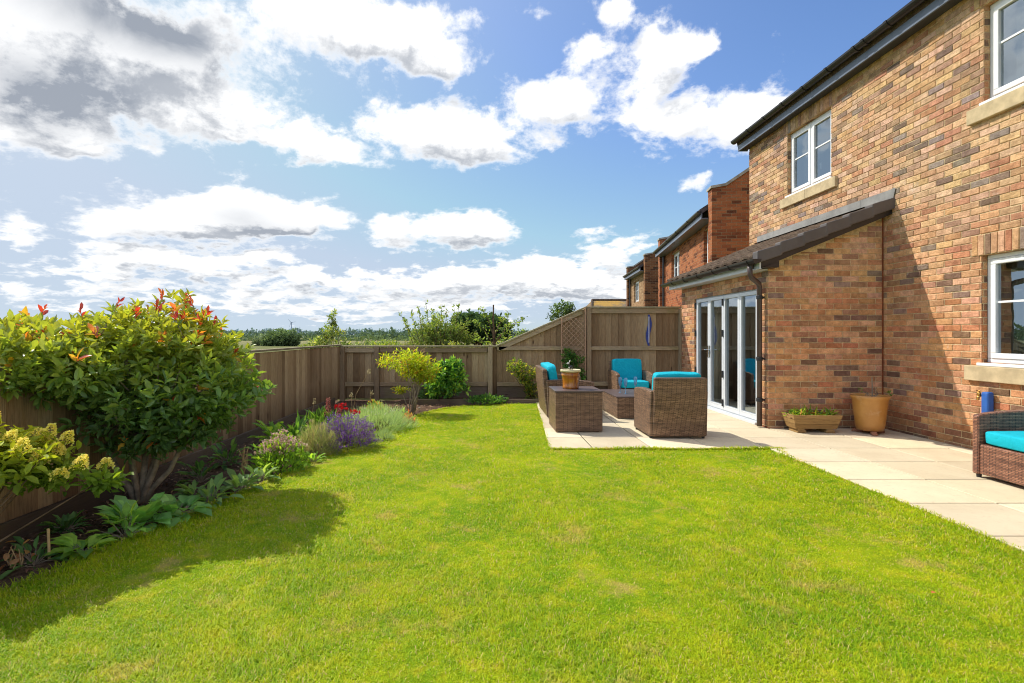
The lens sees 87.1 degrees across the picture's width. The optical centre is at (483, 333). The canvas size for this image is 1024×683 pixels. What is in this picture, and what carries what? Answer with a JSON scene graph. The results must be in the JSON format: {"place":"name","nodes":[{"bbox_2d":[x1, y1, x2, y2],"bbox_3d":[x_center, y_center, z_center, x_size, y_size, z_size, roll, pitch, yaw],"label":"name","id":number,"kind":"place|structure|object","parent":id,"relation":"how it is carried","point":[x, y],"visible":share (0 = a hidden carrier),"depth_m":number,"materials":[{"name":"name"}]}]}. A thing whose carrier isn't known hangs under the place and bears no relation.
{"place":"outdoors","nodes":[
{"label":"outdoors","id":0,"kind":"place"},
{"bbox_2d":[0,399,526,592],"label":"flower bed","id":1,"kind":"object","parent":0,"point":[177,477],"visible":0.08,"depth_m":4.40,"materials":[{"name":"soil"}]},
{"bbox_2d":[0,539,36,570],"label":"dried plant","id":2,"kind":"object","parent":1,"relation":"on","point":[19,558],"visible":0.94,"depth_m":3.00,"materials":[{"name":"brown plant"}]},
{"bbox_2d":[0,535,67,579],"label":"border perennial","id":3,"kind":"object","parent":1,"relation":"on","point":[33,560],"visible":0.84,"depth_m":3.07,"materials":[{"name":"green plant"}]},
{"bbox_2d":[47,528,50,559],"bbox_3d":[-2.524,1.240,3.120,0.023,0.221,0.015,0,0,0],"label":"garden cane","id":4,"kind":"object","parent":1,"relation":"on","point":[48,541],"visible":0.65,"depth_m":3.11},
{"bbox_2d":[36,509,91,535],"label":"border perennial","id":5,"kind":"object","parent":1,"relation":"on","point":[66,521],"visible":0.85,"depth_m":3.54,"materials":[{"name":"green plant"}]},
{"bbox_2d":[0,411,133,541],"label":"panicle shrub","id":6,"kind":"object","parent":1,"relation":"on","point":[25,456],"visible":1,"depth_m":3.00,"materials":[{"name":"green plant"}]},
{"bbox_2d":[44,533,117,559],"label":"hosta plant","id":7,"kind":"object","parent":1,"relation":"on","point":[67,543],"visible":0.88,"depth_m":3.23,"materials":[{"name":"green plant"}]},
{"bbox_2d":[85,500,150,539],"bbox_3d":[-2.308,1.203,3.455,0.398,0.248,0.271,0,0,0],"label":"border perennial","id":8,"kind":"object","parent":1,"relation":"on","point":[125,513],"visible":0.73,"depth_m":3.46,"materials":[{"name":"green plant"}]},
{"bbox_2d":[0,288,276,503],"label":"red tipped shrub","id":9,"kind":"object","parent":1,"relation":"on","point":[135,365],"visible":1,"depth_m":3.86,"materials":[{"name":"green plant"}]},
{"bbox_2d":[94,492,184,534],"bbox_3d":[-2.339,1.213,3.678,0.523,0.208,0.525,0,0,-44],"label":"bergenia plant","id":10,"kind":"object","parent":1,"relation":"on","point":[144,513],"visible":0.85,"depth_m":3.61,"materials":[{"name":"green plant"}]},
{"bbox_2d":[148,493,211,527],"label":"bergenia plant","id":11,"kind":"object","parent":1,"relation":"on","point":[190,501],"visible":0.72,"depth_m":3.83,"materials":[{"name":"green plant"}]},
{"bbox_2d":[172,479,218,503],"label":"border perennial","id":12,"kind":"object","parent":1,"relation":"on","point":[189,491],"visible":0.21,"depth_m":4.20,"materials":[{"name":"green plant"}]},
{"bbox_2d":[174,457,217,486],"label":"border perennial","id":13,"kind":"object","parent":1,"relation":"on","point":[199,467],"visible":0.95,"depth_m":4.72,"materials":[{"name":"green plant"}]},
{"bbox_2d":[188,472,244,507],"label":"border perennial","id":14,"kind":"object","parent":1,"relation":"on","point":[209,492],"visible":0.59,"depth_m":4.18,"materials":[{"name":"green plant"}]},
{"bbox_2d":[198,437,251,469],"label":"border perennial","id":15,"kind":"object","parent":1,"relation":"on","point":[223,455],"visible":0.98,"depth_m":5.32,"materials":[{"name":"green plant"}]},
{"bbox_2d":[218,468,263,496],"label":"border perennial","id":16,"kind":"object","parent":1,"relation":"on","point":[239,481],"visible":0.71,"depth_m":4.44,"materials":[{"name":"green plant"}]},
{"bbox_2d":[238,445,248,474],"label":"dried plant","id":17,"kind":"object","parent":1,"relation":"on","point":[244,461],"visible":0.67,"depth_m":4.95,"materials":[{"name":"brown plant"}]},
{"bbox_2d":[233,467,260,487],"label":"border perennial","id":18,"kind":"object","parent":1,"relation":"on","point":[251,476],"visible":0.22,"depth_m":4.68,"materials":[{"name":"green plant"}]},
{"bbox_2d":[243,462,280,486],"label":"border perennial","id":19,"kind":"object","parent":1,"relation":"on","point":[263,472],"visible":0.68,"depth_m":4.75,"materials":[{"name":"green plant"}]},
{"bbox_2d":[244,444,279,463],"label":"border perennial","id":20,"kind":"object","parent":1,"relation":"on","point":[253,451],"visible":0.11,"depth_m":5.57,"materials":[{"name":"green plant"}]},
{"bbox_2d":[248,420,290,449],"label":"border perennial","id":21,"kind":"object","parent":1,"relation":"on","point":[272,428],"visible":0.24,"depth_m":6.25,"materials":[{"name":"green plant"}]},
{"bbox_2d":[250,428,310,476],"bbox_3d":[-1.939,1.126,5.172,0.561,0.438,0.583,0,0,32],"label":"stonecrop plant","id":22,"kind":"object","parent":1,"relation":"on","point":[274,448],"visible":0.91,"depth_m":5.07,"materials":[{"name":"green plant"}]},
{"bbox_2d":[272,415,308,442],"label":"border perennial","id":23,"kind":"object","parent":1,"relation":"on","point":[295,429],"visible":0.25,"depth_m":6.11,"materials":[{"name":"green plant"}]},
{"bbox_2d":[294,405,331,423],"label":"border perennial","id":24,"kind":"object","parent":1,"relation":"on","point":[317,411],"visible":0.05,"depth_m":7.38,"materials":[{"name":"green plant"}]},
{"bbox_2d":[287,417,343,459],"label":"shrub","id":25,"kind":"object","parent":1,"relation":"on","point":[310,440],"visible":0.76,"depth_m":5.75,"materials":[{"name":"green plant"}]},
{"bbox_2d":[305,451,325,462],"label":"border perennial","id":26,"kind":"object","parent":1,"relation":"on","point":[311,455],"visible":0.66,"depth_m":5.40,"materials":[{"name":"green plant"}]},
{"bbox_2d":[297,406,349,434],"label":"strap leaf plant","id":27,"kind":"object","parent":1,"relation":"on","point":[316,418],"visible":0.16,"depth_m":6.53,"materials":[{"name":"green plant"}]},
{"bbox_2d":[324,397,331,415],"bbox_3d":[-1.864,1.044,6.417,0.096,0.573,0.098,0,0,39],"label":"flower spike","id":28,"kind":"object","parent":1,"relation":"on","point":[327,404],"visible":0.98,"depth_m":6.41,"materials":[{"name":"red plant"}]},
{"bbox_2d":[334,403,360,440],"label":"red flower","id":29,"kind":"object","parent":1,"relation":"on","point":[346,408],"visible":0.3,"depth_m":6.59,"materials":[{"name":"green plant"}]},
{"bbox_2d":[314,413,383,453],"bbox_3d":[-1.552,1.120,6.092,0.811,0.496,0.798,0,0,0],"label":"lavender plant","id":30,"kind":"object","parent":1,"relation":"on","point":[346,430],"visible":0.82,"depth_m":6.01,"materials":[{"name":"purple plant"}]},
{"bbox_2d":[360,399,389,423],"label":"yellow flower","id":31,"kind":"object","parent":1,"relation":"on","point":[373,403],"visible":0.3,"depth_m":7.93,"materials":[{"name":"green plant"}]},
{"bbox_2d":[343,400,418,436],"bbox_3d":[-1.476,1.123,7.380,1.261,0.487,1.236,0,0,0],"label":"silver mound plant","id":32,"kind":"object","parent":1,"relation":"on","point":[392,417],"visible":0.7,"depth_m":7.30,"materials":[{"name":"green plant"}]},
{"bbox_2d":[371,427,395,441],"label":"silver mound plant","id":33,"kind":"object","parent":1,"relation":"on","point":[385,435],"visible":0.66,"depth_m":6.53,"materials":[{"name":"green plant"}]},
{"bbox_2d":[375,345,441,414],"bbox_3d":[-1.205,0.751,8.748,1.086,1.149,0.927,0,0,0],"label":"golden shrub","id":34,"kind":"object","parent":1,"relation":"on","point":[415,367],"visible":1,"depth_m":8.63,"materials":[{"name":"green plant"}]},
{"bbox_2d":[404,409,415,422],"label":"orange leaf plant","id":35,"kind":"object","parent":1,"relation":"on","point":[406,414],"visible":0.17,"depth_m":7.79,"materials":[{"name":"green plant"}]},
{"bbox_2d":[238,334,537,400],"bbox_3d":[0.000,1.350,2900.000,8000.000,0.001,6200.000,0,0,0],"label":"ground","id":36,"kind":"structure","parent":0,"point":[243,343],"depth_m":57.71,"materials":[{"name":"green plant"}]},
{"bbox_2d":[0,344,340,547],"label":"boundary fence","id":37,"kind":"object","parent":36,"relation":"on","point":[303,377],"visible":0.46,"depth_m":5.30,"materials":[{"name":"brown wood"}]},
{"bbox_2d":[251,333,265,345],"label":"field tree","id":38,"kind":"object","parent":36,"relation":"on","point":[256,340],"visible":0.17,"depth_m":61.55,"materials":[{"name":"green plant"}]},
{"bbox_2d":[260,327,302,345],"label":"field tree","id":39,"kind":"object","parent":36,"relation":"on","point":[280,337],"visible":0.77,"depth_m":59.40,"materials":[{"name":"green plant"}]},
{"bbox_2d":[59,327,529,335],"bbox_3d":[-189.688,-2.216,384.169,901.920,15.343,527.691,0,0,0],"label":"woodland","id":40,"kind":"object","parent":36,"relation":"on","point":[349,331],"visible":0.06,"depth_m":421.05,"materials":[{"name":"green plant"}]},
{"bbox_2d":[298,308,363,348],"bbox_3d":[-3.978,0.338,14.224,1.734,2.043,0.921,0,0,0],"label":"young tree","id":41,"kind":"object","parent":36,"relation":"on","point":[327,337],"visible":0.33,"depth_m":14.14,"materials":[{"name":"green plant"}]},
{"bbox_2d":[351,338,383,344],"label":"scrub bush","id":42,"kind":"object","parent":36,"relation":"on","point":[366,342],"visible":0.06,"depth_m":23.84,"materials":[{"name":"green plant"}]},
{"bbox_2d":[218,326,527,340],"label":"hedgerow","id":43,"kind":"object","parent":36,"relation":"on","point":[393,335],"visible":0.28,"depth_m":146.64,"materials":[{"name":"green plant"}]},
{"bbox_2d":[373,339,397,344],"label":"scrub bush","id":44,"kind":"object","parent":36,"relation":"on","point":[391,343],"visible":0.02,"depth_m":13.93,"materials":[{"name":"green plant"}]},
{"bbox_2d":[369,338,401,344],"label":"scrub bush","id":45,"kind":"object","parent":36,"relation":"on","point":[384,340],"visible":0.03,"depth_m":16.91,"materials":[{"name":"green plant"}]},
{"bbox_2d":[398,338,418,344],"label":"scrub bush","id":46,"kind":"object","parent":36,"relation":"on","point":[410,341],"visible":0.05,"depth_m":18.85,"materials":[{"name":"green plant"}]},
{"bbox_2d":[339,345,496,400],"bbox_3d":[-1.289,0.788,10.590,3.082,1.123,0.150,0,0,0],"label":"boundary fence","id":47,"kind":"object","parent":36,"relation":"on","point":[357,362],"visible":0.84,"depth_m":10.60,"materials":[{"name":"brown wood"}]},
{"bbox_2d":[399,300,461,344],"bbox_3d":[-1.609,0.158,15.895,1.885,2.349,0.500,0,0,0],"label":"wild bush","id":48,"kind":"object","parent":36,"relation":"on","point":[404,319],"visible":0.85,"depth_m":15.89,"materials":[{"name":"green plant"}]},
{"bbox_2d":[403,311,477,344],"bbox_3d":[-1.306,0.338,16.183,2.280,2.055,1.540,0,0,0],"label":"wild bush","id":49,"kind":"object","parent":36,"relation":"on","point":[459,336],"visible":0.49,"depth_m":15.98,"materials":[{"name":"green plant"}]},
{"bbox_2d":[441,341,471,344],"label":"scrub bush","id":50,"kind":"object","parent":36,"relation":"on","point":[454,343],"visible":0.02,"depth_m":13.60,"materials":[{"name":"green plant"}]},
{"bbox_2d":[401,399,538,405],"bbox_3d":[-0.250,1.282,10.027,2.600,0.135,0.055,0,0,0],"label":"timber edging","id":51,"kind":"object","parent":36,"relation":"on","point":[433,402],"visible":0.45,"depth_m":10.00,"materials":[{"name":"brown wood"}]},
{"bbox_2d":[449,308,513,344],"bbox_3d":[-0.216,-0.097,33.930,4.305,3.047,3.209,0,0,0],"label":"round tree","id":52,"kind":"object","parent":36,"relation":"on","point":[471,316],"visible":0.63,"depth_m":33.27,"materials":[{"name":"green plant"}]},
{"bbox_2d":[472,306,527,344],"bbox_3d":[0.393,0.341,12.979,1.390,2.019,0.716,0,0,0],"label":"fruit tree","id":53,"kind":"object","parent":36,"relation":"on","point":[505,326],"visible":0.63,"depth_m":12.99,"materials":[{"name":"green plant"}]},
{"bbox_2d":[545,299,575,320],"bbox_3d":[2.637,0.059,18.995,1.270,2.602,1.082,0,0,-24],"label":"young tree","id":54,"kind":"object","parent":36,"relation":"on","point":[565,309],"visible":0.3,"depth_m":18.89,"materials":[{"name":"green plant"}]},
{"bbox_2d":[583,299,625,309],"bbox_3d":[10.961,-0.580,38.485,8.078,3.860,7.030,0,0,0],"label":"bungalow","id":55,"kind":"object","parent":36,"relation":"on","point":[607,302],"visible":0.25,"depth_m":37.98,"materials":[{"name":"brown brick"}]},
{"bbox_2d":[585,306,681,388],"bbox_3d":[2.999,0.406,10.590,2.018,1.888,0.150,0,0,0],"label":"boundary fence","id":56,"kind":"object","parent":36,"relation":"on","point":[615,332],"visible":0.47,"depth_m":10.61,"materials":[{"name":"brown wood"}]},
{"bbox_2d":[496,307,584,397],"bbox_3d":[1.123,0.369,10.598,1.766,1.812,0.135,0,0,0],"label":"boundary fence","id":57,"kind":"object","parent":56,"relation":"attached to","point":[539,345],"visible":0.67,"depth_m":10.61,"materials":[{"name":"brown wood"}]},
{"bbox_2d":[561,307,585,379],"bbox_3d":[1.750,0.385,10.490,0.484,1.830,0.024,0,0,0],"label":"garden trellis","id":58,"kind":"object","parent":57,"relation":"attached to","point":[574,339],"visible":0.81,"depth_m":10.48,"materials":[{"name":"brown wood"}]},
{"bbox_2d":[560,348,585,380],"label":"climbing plant","id":59,"kind":"object","parent":58,"relation":"attached to","point":[572,357],"visible":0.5,"depth_m":10.41,"materials":[{"name":"green plant"}]},
{"bbox_2d":[646,315,651,345],"bbox_3d":[3.245,-0.075,10.569,0.116,0.610,0.023,0,0,0],"label":"fence ornament","id":60,"kind":"object","parent":56,"relation":"on","point":[648,330],"visible":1,"depth_m":10.57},
{"bbox_2d":[661,0,1023,448],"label":"brick house","id":61,"kind":"structure","parent":36,"relation":"on","point":[884,249],"depth_m":7.07,"materials":[{"name":"brown brick"}]},
{"bbox_2d":[780,89,837,208],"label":"window","id":62,"kind":"structure","parent":61,"relation":"in","point":[811,148],"depth_m":9.17,"materials":[{"name":"white plastic"}]},
{"bbox_2d":[976,390,993,412],"bbox_3d":[5.331,0.743,5.725,0.099,0.275,0.130,0,0,0],"label":"garden tap","id":63,"kind":"object","parent":61,"relation":"attached to","point":[987,401],"visible":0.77,"depth_m":5.67,"materials":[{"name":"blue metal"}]},
{"bbox_2d":[964,226,1023,384],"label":"window","id":64,"kind":"structure","parent":61,"relation":"in","point":[1005,270],"depth_m":5.72,"materials":[{"name":"white plastic"}]},
{"bbox_2d":[966,0,1023,125],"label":"window","id":65,"kind":"structure","parent":61,"relation":"in","point":[1006,16],"depth_m":5.70,"materials":[{"name":"white plastic"}]},
{"bbox_2d":[0,0,910,333],"label":"sky","id":66,"kind":"structure","parent":0,"point":[272,162],"materials":[{"name":"blue"}]},
{"bbox_2d":[406,397,534,398],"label":"flower bed","id":67,"kind":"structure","parent":0,"point":[470,398],"depth_m":10.37,"materials":[{"name":"brown soil"}]},
{"bbox_2d":[418,388,439,398],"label":"ground cover plant","id":68,"kind":"object","parent":67,"relation":"on","point":[422,392],"visible":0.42,"depth_m":10.23,"materials":[{"name":"green plant"}]},
{"bbox_2d":[423,355,470,398],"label":"glossy shrub","id":69,"kind":"object","parent":67,"relation":"on","point":[448,377],"visible":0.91,"depth_m":10.06,"materials":[{"name":"green plant"}]},
{"bbox_2d":[464,392,508,403],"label":"ground cover plant","id":70,"kind":"object","parent":67,"relation":"on","point":[482,398],"visible":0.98,"depth_m":9.87,"materials":[{"name":"green plant"}]},
{"bbox_2d":[506,357,536,398],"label":"yellow shrub","id":71,"kind":"object","parent":67,"relation":"on","point":[525,381],"visible":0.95,"depth_m":10.19,"materials":[{"name":"green plant"}]},
{"bbox_2d":[493,305,493,344],"bbox_3d":[0.230,0.325,12.900,0.033,2.050,0.033,0,0,-22],"label":"tree stake","id":72,"kind":"object","parent":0,"point":[493,324],"visible":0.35,"depth_m":12.88,"materials":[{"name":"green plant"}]},
{"bbox_2d":[0,402,1023,682],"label":"grass","id":73,"kind":"structure","parent":0,"point":[626,674],"depth_m":2.77,"materials":[{"name":"green plant"}]},
{"bbox_2d":[622,252,657,305],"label":"brown brick house","id":74,"kind":"structure","parent":0,"point":[641,277],"depth_m":24.26,"materials":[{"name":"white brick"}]},
{"bbox_2d":[636,281,638,301],"bbox_3d":[7.694,-2.105,26.710,0.096,1.050,1.300,0,0,5],"label":"window","id":75,"kind":"structure","parent":74,"relation":"in","point":[637,283],"depth_m":27.01,"materials":[{"name":"white plastic"}]},
{"bbox_2d":[653,167,748,308],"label":"red brick house","id":76,"kind":"structure","parent":0,"point":[716,227],"depth_m":13.20,"materials":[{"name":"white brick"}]},
{"bbox_2d":[674,252,678,276],"bbox_3d":[6.501,-2.195,17.902,0.125,1.070,1.302,0,0,7],"label":"window","id":77,"kind":"structure","parent":76,"relation":"in","point":[676,257],"depth_m":18.26,"materials":[{"name":"white plastic"}]},
{"bbox_2d":[707,231,707,262],"bbox_3d":[5.888,-2.195,13.808,0.082,1.070,0.920,0,0,9],"label":"window","id":78,"kind":"structure","parent":76,"relation":"in","point":[707,231],"depth_m":14.19,"materials":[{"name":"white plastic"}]},
{"bbox_2d":[537,402,1023,551],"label":"patio","id":79,"kind":"structure","parent":0,"point":[937,477],"depth_m":5.50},
{"bbox_2d":[536,362,593,416],"bbox_3d":[1.263,0.867,8.580,0.774,0.813,1.180,0,0,0],"label":"wicker sofa","id":80,"kind":"object","parent":79,"relation":"on","point":[547,375],"visible":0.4,"depth_m":8.06,"materials":[{"name":"brown wicker"}]},
{"bbox_2d":[549,386,602,431],"bbox_3d":[1.225,1.004,7.240,0.624,0.541,0.614,0,0,-1],"label":"side table","id":81,"kind":"object","parent":79,"relation":"on","point":[580,409],"visible":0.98,"depth_m":6.94,"materials":[{"name":"brown wicker"}]},
{"bbox_2d":[560,369,580,388],"bbox_3d":[1.165,0.604,7.220,0.276,0.256,0.276,0,0,0],"label":"amber pot","id":82,"kind":"object","parent":81,"relation":"on","point":[570,378],"visible":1,"depth_m":7.12,"materials":[{"name":"ceramic"}]},
{"bbox_2d":[600,389,633,417],"bbox_3d":[2.270,1.099,8.580,0.576,0.325,1.056,0,0,-1],"label":"coffee table","id":83,"kind":"object","parent":79,"relation":"on","point":[616,403],"visible":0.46,"depth_m":8.18,"materials":[{"name":"brown wicker"}]},
{"bbox_2d":[608,359,652,388],"bbox_3d":[2.700,0.869,9.937,0.680,0.810,0.774,0,0,0],"label":"wicker armchair","id":84,"kind":"object","parent":79,"relation":"on","point":[629,370],"visible":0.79,"depth_m":10.06,"materials":[{"name":"brown wicker"}]},
{"bbox_2d":[634,371,707,437],"bbox_3d":[2.360,0.868,6.823,0.700,0.812,0.774,0,0,0],"label":"wicker armchair","id":85,"kind":"object","parent":79,"relation":"on","point":[674,403],"visible":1,"depth_m":6.48,"materials":[{"name":"brown wicker"}]},
{"bbox_2d":[781,412,842,432],"bbox_3d":[4.280,1.158,7.030,0.620,0.232,0.312,0,0,2],"label":"wooden planter","id":86,"kind":"object","parent":79,"relation":"on","point":[821,423],"visible":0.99,"depth_m":6.90,"materials":[{"name":"brown wood"}]},
{"bbox_2d":[782,404,838,415],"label":"strap leaf plant","id":87,"kind":"object","parent":86,"relation":"on","point":[801,411],"visible":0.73,"depth_m":7.01,"materials":[{"name":"green plant"}]},
{"bbox_2d":[850,393,890,435],"bbox_3d":[4.955,1.029,6.900,0.434,0.490,0.434,0,0,0],"label":"pot","id":88,"kind":"object","parent":79,"relation":"on","point":[870,413],"visible":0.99,"depth_m":6.76,"materials":[{"name":"ceramic"}]},
{"bbox_2d":[858,377,892,396],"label":"potted twigs","id":89,"kind":"object","parent":88,"relation":"in","point":[889,392],"visible":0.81,"depth_m":6.89,"materials":[{"name":"brown plant"}]},
{"bbox_2d":[972,410,1023,485],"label":"wicker sofa","id":90,"kind":"object","parent":79,"relation":"on","point":[998,444],"visible":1,"depth_m":4.67,"materials":[{"name":"brown wicker"}]}
]}

